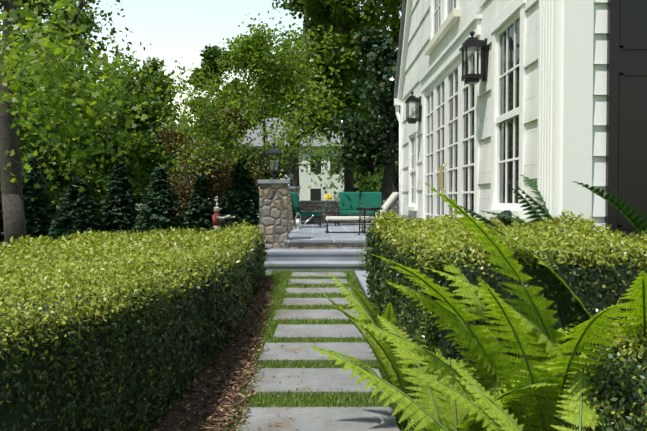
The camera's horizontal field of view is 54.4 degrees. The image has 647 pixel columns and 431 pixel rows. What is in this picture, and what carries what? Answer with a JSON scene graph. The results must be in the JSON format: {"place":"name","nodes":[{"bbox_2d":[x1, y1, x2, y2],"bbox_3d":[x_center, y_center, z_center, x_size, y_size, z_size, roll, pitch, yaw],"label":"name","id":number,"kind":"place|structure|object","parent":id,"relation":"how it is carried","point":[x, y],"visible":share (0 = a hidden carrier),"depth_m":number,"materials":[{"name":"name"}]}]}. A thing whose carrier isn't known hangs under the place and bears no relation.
{"place":"outdoors","nodes":[
{"label":"outdoors","id":0,"kind":"place"},
{"bbox_2d":[0,0,71,139],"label":"tree leaves","id":1,"kind":"object","parent":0,"point":[24,128],"visible":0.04,"depth_m":24.81,"materials":[{"name":"green plant"}]},
{"bbox_2d":[0,0,170,249],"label":"maple","id":2,"kind":"object","parent":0,"point":[58,80],"depth_m":10.04,"materials":[{"name":"green plant"}]},
{"bbox_2d":[0,0,150,173],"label":"tree leaves","id":3,"kind":"object","parent":2,"relation":"attached to","point":[101,45],"depth_m":32.77,"materials":[{"name":"green plant"}]},
{"bbox_2d":[0,231,270,430],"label":"boxwood hedge","id":4,"kind":"object","parent":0,"point":[256,275],"depth_m":3.07,"materials":[{"name":"green plant"}]},
{"bbox_2d":[0,223,266,430],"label":"boxwood hedge leaves","id":5,"kind":"object","parent":4,"relation":"attached to","point":[139,259],"visible":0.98,"depth_m":3.98,"materials":[{"name":"green plant"}]},
{"bbox_2d":[0,0,401,125],"label":"sky","id":6,"kind":"structure","parent":0,"point":[174,30],"materials":[{"name":"white"}]},
{"bbox_2d":[0,206,412,430],"bbox_3d":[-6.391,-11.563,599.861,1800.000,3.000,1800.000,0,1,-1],"label":"lawn","id":7,"kind":"structure","parent":0,"point":[268,273],"depth_m":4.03,"materials":[{"name":"green plant"}]},
{"bbox_2d":[0,188,4,243],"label":"conifer sprays","id":8,"kind":"object","parent":7,"relation":"on","point":[1,228],"visible":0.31,"depth_m":22.81,"materials":[{"name":"green plant"}]},
{"bbox_2d":[22,157,56,243],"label":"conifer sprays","id":9,"kind":"object","parent":7,"relation":"on","point":[37,218],"visible":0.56,"depth_m":23.94,"materials":[{"name":"green plant"}]},
{"bbox_2d":[0,119,89,201],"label":"tree leaves","id":10,"kind":"object","parent":7,"relation":"on","point":[56,174],"depth_m":61.29,"materials":[{"name":"green plant"}]},
{"bbox_2d":[0,0,132,227],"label":"tree leaves","id":11,"kind":"object","parent":7,"relation":"on","point":[115,130],"depth_m":39.88,"materials":[{"name":"green plant"}]},
{"bbox_2d":[45,175,106,242],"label":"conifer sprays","id":12,"kind":"object","parent":7,"relation":"on","point":[80,214],"visible":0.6,"depth_m":22.58,"materials":[{"name":"green plant"}]},
{"bbox_2d":[35,149,148,226],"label":"tree leaves","id":13,"kind":"object","parent":7,"relation":"on","point":[97,192],"depth_m":64.24,"materials":[{"name":"green plant"}]},
{"bbox_2d":[98,162,140,233],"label":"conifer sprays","id":14,"kind":"object","parent":7,"relation":"on","point":[122,204],"visible":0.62,"depth_m":23.97,"materials":[{"name":"green plant"}]},
{"bbox_2d":[59,47,197,227],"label":"tree leaves","id":15,"kind":"object","parent":7,"relation":"on","point":[151,148],"depth_m":54.88,"materials":[{"name":"green plant"}]},
{"bbox_2d":[132,166,187,233],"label":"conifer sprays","id":16,"kind":"object","parent":7,"relation":"on","point":[153,215],"visible":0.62,"depth_m":22.64,"materials":[{"name":"green plant"}]},
{"bbox_2d":[184,175,215,232],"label":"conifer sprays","id":17,"kind":"object","parent":7,"relation":"on","point":[195,217],"visible":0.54,"depth_m":24.00,"materials":[{"name":"green plant"}]},
{"bbox_2d":[1,88,398,228],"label":"woodland foliage","id":18,"kind":"object","parent":7,"relation":"on","point":[139,201],"depth_m":81.52,"materials":[{"name":"green plant"}]},
{"bbox_2d":[145,100,282,223],"bbox_3d":[-4.814,-1.532,27.873,5.949,7.708,5.036,-1,2,-34],"label":"tree","id":19,"kind":"object","parent":7,"relation":"on","point":[216,188],"depth_m":26.98,"materials":[{"name":"green plant"}]},
{"bbox_2d":[212,207,231,230],"bbox_3d":[-2.758,0.317,17.000,0.535,1.117,0.444,0,1,-11],"label":"lawn jockey statue","id":20,"kind":"object","parent":7,"relation":"on","point":[217,218],"visible":0.81,"depth_m":16.89,"materials":[{"name":"red metal"}]},
{"bbox_2d":[170,44,289,225],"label":"tree leaves","id":21,"kind":"object","parent":7,"relation":"on","point":[210,55],"depth_m":41.25,"materials":[{"name":"green plant"}]},
{"bbox_2d":[146,275,314,430],"bbox_3d":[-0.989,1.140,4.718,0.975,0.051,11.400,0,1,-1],"label":"mulch bed","id":22,"kind":"object","parent":7,"relation":"on","point":[169,417],"visible":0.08,"depth_m":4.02,"materials":[{"name":"brown wood"}]},
{"bbox_2d":[212,158,258,230],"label":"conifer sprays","id":23,"kind":"object","parent":7,"relation":"on","point":[243,187],"visible":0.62,"depth_m":22.61,"materials":[{"name":"green plant"}]},
{"bbox_2d":[145,10,359,184],"bbox_3d":[-2.996,-3.001,21.960,8.767,7.516,5.211,1,2,26],"label":"tree","id":24,"kind":"object","parent":7,"relation":"on","point":[248,52],"depth_m":21.47,"materials":[{"name":"green plant"}]},
{"bbox_2d":[182,117,343,222],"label":"neighbour house","id":25,"kind":"structure","parent":7,"relation":"on","point":[315,192],"depth_m":53.94,"materials":[{"name":"white paint"}]},
{"bbox_2d":[257,180,289,257],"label":"stone pillar","id":26,"kind":"structure","parent":7,"relation":"on","point":[273,210],"depth_m":12.44,"materials":[{"name":"beige stone"}]},
{"bbox_2d":[265,141,282,179],"bbox_3d":[-0.995,-1.118,12.692,0.338,0.812,0.338,0,1,-1],"label":"post lantern","id":27,"kind":"object","parent":26,"relation":"on","point":[274,151],"visible":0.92,"depth_m":12.63,"materials":[{"name":"black metal"}]},
{"bbox_2d":[288,186,300,233],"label":"stone pillar","id":28,"kind":"structure","parent":7,"relation":"on","point":[290,212],"depth_m":20.59,"materials":[{"name":"grey stone"}]},
{"bbox_2d":[286,164,295,185],"bbox_3d":[-1.081,-1.363,20.838,0.338,0.812,0.338,0,1,-1],"label":"post lantern","id":29,"kind":"object","parent":28,"relation":"on","point":[290,168],"visible":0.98,"depth_m":20.75,"materials":[{"name":"black metal"}]},
{"bbox_2d":[228,0,392,193],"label":"tree leaves","id":30,"kind":"object","parent":7,"relation":"on","point":[318,8],"depth_m":32.31,"materials":[{"name":"green plant"}]},
{"bbox_2d":[264,243,370,272],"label":"patio steps","id":31,"kind":"structure","parent":7,"relation":"on","point":[325,257],"depth_m":11.71,"materials":[{"name":"grey stone"}]},
{"bbox_2d":[283,223,385,242],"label":"patio paving","id":32,"kind":"structure","parent":31,"relation":"on","point":[340,233],"depth_m":14.46,"materials":[{"name":"grey stone"}]},
{"bbox_2d":[292,213,313,228],"bbox_3d":[-0.554,0.153,17.127,0.624,0.440,0.177,0,1,-11],"label":"watering can","id":33,"kind":"object","parent":32,"relation":"on","point":[298,223],"visible":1,"depth_m":17.05,"materials":[{"name":"silver metal"}]},
{"bbox_2d":[290,192,320,227],"bbox_3d":[-0.517,-0.167,18.397,0.894,1.022,0.760,0,1,-1],"label":"patio armchair","id":34,"kind":"object","parent":32,"relation":"on","point":[295,204],"visible":0.85,"depth_m":18.08,"materials":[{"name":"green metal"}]},
{"bbox_2d":[337,192,382,225],"bbox_3d":[1.203,-0.227,20.081,1.520,1.062,0.954,0,1,-1],"label":"patio loveseat","id":35,"kind":"object","parent":32,"relation":"on","point":[349,202],"visible":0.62,"depth_m":20.28,"materials":[{"name":"teal fabric"}]},
{"bbox_2d":[324,192,398,232],"bbox_3d":[1.033,-0.070,15.314,2.028,0.996,0.754,0,1,-1],"label":"chaise lounge","id":36,"kind":"object","parent":32,"relation":"on","point":[391,200],"visible":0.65,"depth_m":14.98,"materials":[{"name":"beige fabric"}]},
{"bbox_2d":[356,207,382,234],"bbox_3d":[1.062,0.135,14.419,0.620,0.635,0.620,0,1,-1],"label":"round side table","id":37,"kind":"object","parent":32,"relation":"on","point":[368,208],"visible":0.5,"depth_m":14.30,"materials":[{"name":"brown metal"}]},
{"bbox_2d":[236,272,399,430],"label":"stepping stones","id":38,"kind":"object","parent":7,"relation":"on","point":[342,418],"visible":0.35,"depth_m":4.49,"materials":[{"name":"grey stone"}]},
{"bbox_2d":[269,0,377,191],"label":"tree leaves","id":39,"kind":"object","parent":7,"relation":"on","point":[295,6],"depth_m":33.17,"materials":[{"name":"green plant"}]},
{"bbox_2d":[257,73,398,180],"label":"tree leaves","id":40,"kind":"object","parent":7,"relation":"on","point":[374,110],"depth_m":63.07,"materials":[{"name":"green plant"}]},
{"bbox_2d":[253,0,402,200],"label":"tree leaves","id":41,"kind":"object","parent":7,"relation":"on","point":[388,7],"depth_m":30.86,"materials":[{"name":"green plant"}]},
{"bbox_2d":[288,19,398,194],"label":"tree leaves","id":42,"kind":"object","parent":7,"relation":"on","point":[371,177],"depth_m":49.20,"materials":[{"name":"green plant"}]},
{"bbox_2d":[329,25,399,200],"bbox_3d":[3.962,-3.306,24.388,7.910,8.357,5.653,0,1,-1],"label":"tree","id":43,"kind":"object","parent":7,"relation":"on","point":[378,55],"depth_m":24.44,"materials":[{"name":"green plant"}]},
{"bbox_2d":[394,0,562,222],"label":"house wing","id":44,"kind":"structure","parent":7,"relation":"on","point":[480,145],"depth_m":6.42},
{"bbox_2d":[405,91,421,123],"bbox_3d":[1.456,-1.744,10.157,0.260,0.516,0.210,0,1,-1],"label":"wall lantern","id":45,"kind":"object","parent":44,"relation":"attached to","point":[416,101],"depth_m":10.10,"materials":[{"name":"black metal"}]},
{"bbox_2d":[459,31,488,83],"bbox_3d":[1.497,-1.570,6.230,0.260,0.516,0.210,0,1,-1],"label":"wall lantern","id":46,"kind":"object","parent":44,"relation":"attached to","point":[472,43],"depth_m":6.17,"materials":[{"name":"black metal"}]},
{"bbox_2d":[225,219,256,228],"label":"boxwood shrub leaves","id":47,"kind":"object","parent":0,"point":[238,224],"visible":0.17,"depth_m":13.59,"materials":[{"name":"green plant"}]},
{"bbox_2d":[299,201,398,222],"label":"patio wall","id":48,"kind":"structure","parent":0,"point":[331,204],"depth_m":21.50,"materials":[{"name":"grey stone"}]},
{"bbox_2d":[554,329,646,430],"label":"boxwood ball","id":49,"kind":"object","parent":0,"point":[605,419],"depth_m":2.18,"materials":[{"name":"green plant"}]},
{"bbox_2d":[558,317,646,430],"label":"boxwood leaves","id":50,"kind":"object","parent":49,"relation":"attached to","point":[634,339],"visible":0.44,"depth_m":2.23,"materials":[{"name":"green plant"}]},
{"bbox_2d":[561,0,646,239],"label":"house","id":51,"kind":"structure","parent":0,"point":[604,102],"depth_m":4.31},
{"bbox_3d":[0.111,0.105,19.310,0.560,0.430,0.560,0,1,-1],"label":"low table","id":52,"kind":"object","parent":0,"visible":0},
{"bbox_2d":[324,203,330,211],"bbox_3d":[0.111,-0.247,19.302,0.220,0.264,0.220,0,1,-1],"label":"glass vase","id":53,"kind":"object","parent":52,"relation":"on","point":[327,208],"visible":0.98,"depth_m":19.23,"materials":[{"name":"green glass"}]},
{"bbox_2d":[324,193,332,204],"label":"sunflowers","id":54,"kind":"object","parent":53,"relation":"in","point":[328,196],"visible":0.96,"depth_m":19.25,"materials":[{"name":"yellow plant"}]},
{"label":"fern bed soil","id":55,"kind":"structure","parent":0,"visible":0},
{"bbox_2d":[355,271,369,302],"bbox_3d":[1.062,0.917,7.960,1.085,0.350,4.150,0,1,-1],"label":"stone","id":56,"kind":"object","parent":55,"relation":"on","point":[361,278],"depth_m":8.93,"materials":[{"name":"grey stone"}]},
{"bbox_2d":[349,205,388,270],"bbox_3d":[0.907,0.393,10.758,0.982,1.269,0.896,0,1,-1],"label":"step plant","id":57,"kind":"object","parent":55,"relation":"on","point":[361,241],"depth_m":10.90,"materials":[{"name":"green plant"}]},
{"bbox_2d":[309,183,646,430],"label":"sunlit ferns","id":58,"kind":"object","parent":55,"relation":"on","point":[500,364],"depth_m":2.55,"materials":[{"name":"green plant"}]},
{"bbox_2d":[363,223,646,430],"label":"boxwood hedge","id":59,"kind":"object","parent":55,"relation":"on","point":[374,263],"depth_m":2.98,"materials":[{"name":"green plant"}]},
{"bbox_2d":[367,208,646,413],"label":"boxwood hedge leaves","id":60,"kind":"object","parent":59,"relation":"attached to","point":[447,232],"visible":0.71,"depth_m":3.28,"materials":[{"name":"green plant"}]},
{"bbox_2d":[578,231,646,275],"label":"boxwood hedge leaves","id":61,"kind":"object","parent":59,"relation":"attached to","point":[639,240],"visible":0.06,"depth_m":3.60,"materials":[{"name":"green plant"}]},
{"bbox_2d":[498,210,513,226],"bbox_3d":[1.308,0.143,4.491,0.126,0.364,0.111,0,1,-1],"label":"landscape spotlight","id":62,"kind":"object","parent":55,"relation":"on","point":[504,221],"visible":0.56,"depth_m":4.47,"materials":[{"name":"black metal"}]},
{"bbox_2d":[460,174,646,242],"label":"shade ferns","id":63,"kind":"object","parent":55,"relation":"on","point":[629,214],"depth_m":3.87,"materials":[{"name":"green plant"}]}
]}

